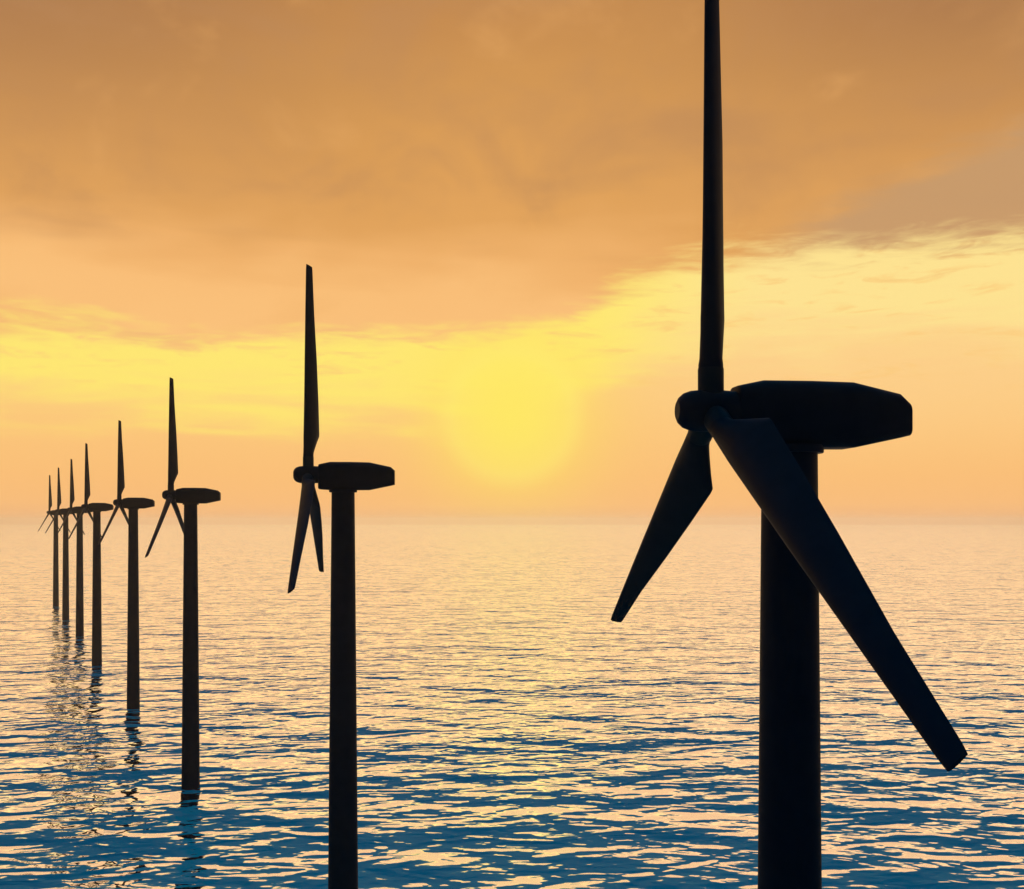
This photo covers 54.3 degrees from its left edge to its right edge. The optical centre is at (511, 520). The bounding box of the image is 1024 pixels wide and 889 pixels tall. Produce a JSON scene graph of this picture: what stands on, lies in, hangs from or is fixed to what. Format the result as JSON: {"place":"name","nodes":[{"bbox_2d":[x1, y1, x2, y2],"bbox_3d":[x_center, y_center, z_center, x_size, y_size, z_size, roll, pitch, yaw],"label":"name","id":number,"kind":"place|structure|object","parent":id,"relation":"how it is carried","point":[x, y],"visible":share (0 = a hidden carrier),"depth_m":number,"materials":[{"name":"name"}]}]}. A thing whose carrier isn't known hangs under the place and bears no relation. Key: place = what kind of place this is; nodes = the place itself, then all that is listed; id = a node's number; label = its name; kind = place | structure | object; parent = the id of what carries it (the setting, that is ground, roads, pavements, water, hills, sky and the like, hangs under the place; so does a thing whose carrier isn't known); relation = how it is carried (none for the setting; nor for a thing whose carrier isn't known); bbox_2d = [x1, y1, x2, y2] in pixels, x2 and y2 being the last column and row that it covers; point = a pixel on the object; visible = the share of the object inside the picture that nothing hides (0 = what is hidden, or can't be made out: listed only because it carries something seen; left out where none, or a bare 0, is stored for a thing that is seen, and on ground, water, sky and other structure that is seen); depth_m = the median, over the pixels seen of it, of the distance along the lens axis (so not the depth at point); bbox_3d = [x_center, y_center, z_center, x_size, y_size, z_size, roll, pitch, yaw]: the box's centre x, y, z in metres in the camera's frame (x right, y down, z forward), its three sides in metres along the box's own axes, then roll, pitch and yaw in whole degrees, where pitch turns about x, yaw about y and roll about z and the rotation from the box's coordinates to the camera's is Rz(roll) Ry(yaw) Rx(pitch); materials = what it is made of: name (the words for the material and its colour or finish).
{"place":"outdoors","nodes":[
{"label":"outdoors","id":0,"kind":"place"},
{"bbox_2d":[0,525,1023,888],"bbox_3d":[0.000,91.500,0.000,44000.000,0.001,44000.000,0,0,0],"label":"water","id":1,"kind":"structure","parent":0,"point":[532,713],"depth_m":468.69,"materials":[{"name":"blue liquid"}]},
{"bbox_2d":[38,475,62,605],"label":"wind turbine","id":2,"kind":"object","parent":1,"relation":"in","point":[55,569],"visible":0.91,"depth_m":1069.79,"materials":[{"name":"paint"}]},
{"bbox_2d":[45,468,71,619],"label":"wind turbine","id":3,"kind":"object","parent":1,"relation":"in","point":[65,588],"visible":0.85,"depth_m":918.19,"materials":[{"name":"paint"}]},
{"bbox_2d":[56,459,91,636],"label":"wind turbine","id":4,"kind":"object","parent":1,"relation":"in","point":[77,510],"visible":0.91,"depth_m":788.87,"materials":[{"name":"paint"}]},
{"bbox_2d":[68,443,113,665],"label":"wind turbine","id":5,"kind":"object","parent":1,"relation":"in","point":[96,509],"visible":0.96,"depth_m":629.36,"materials":[{"name":"paint"}]},
{"bbox_2d":[98,420,154,708],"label":"wind turbine","id":6,"kind":"object","parent":1,"relation":"in","point":[132,505],"visible":1,"depth_m":485.31,"materials":[{"name":"paint"}]},
{"bbox_2d":[145,377,220,789],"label":"wind turbine","id":7,"kind":"object","parent":1,"relation":"in","point":[190,499],"visible":1,"depth_m":339.89,"materials":[{"name":"paint"}]},
{"bbox_2d":[288,264,394,888],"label":"wind turbine","id":8,"kind":"object","parent":1,"relation":"in","point":[343,482],"visible":1,"depth_m":189.47,"materials":[{"name":"paint"}]},
{"bbox_2d":[611,0,967,888],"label":"wind turbine","id":9,"kind":"object","parent":1,"relation":"in","point":[773,438],"visible":1,"depth_m":78.64,"materials":[{"name":"paint"}]},
{"bbox_2d":[0,0,1023,524],"label":"sky","id":10,"kind":"structure","parent":0,"point":[494,208],"materials":[{"name":"orange"}]}
]}

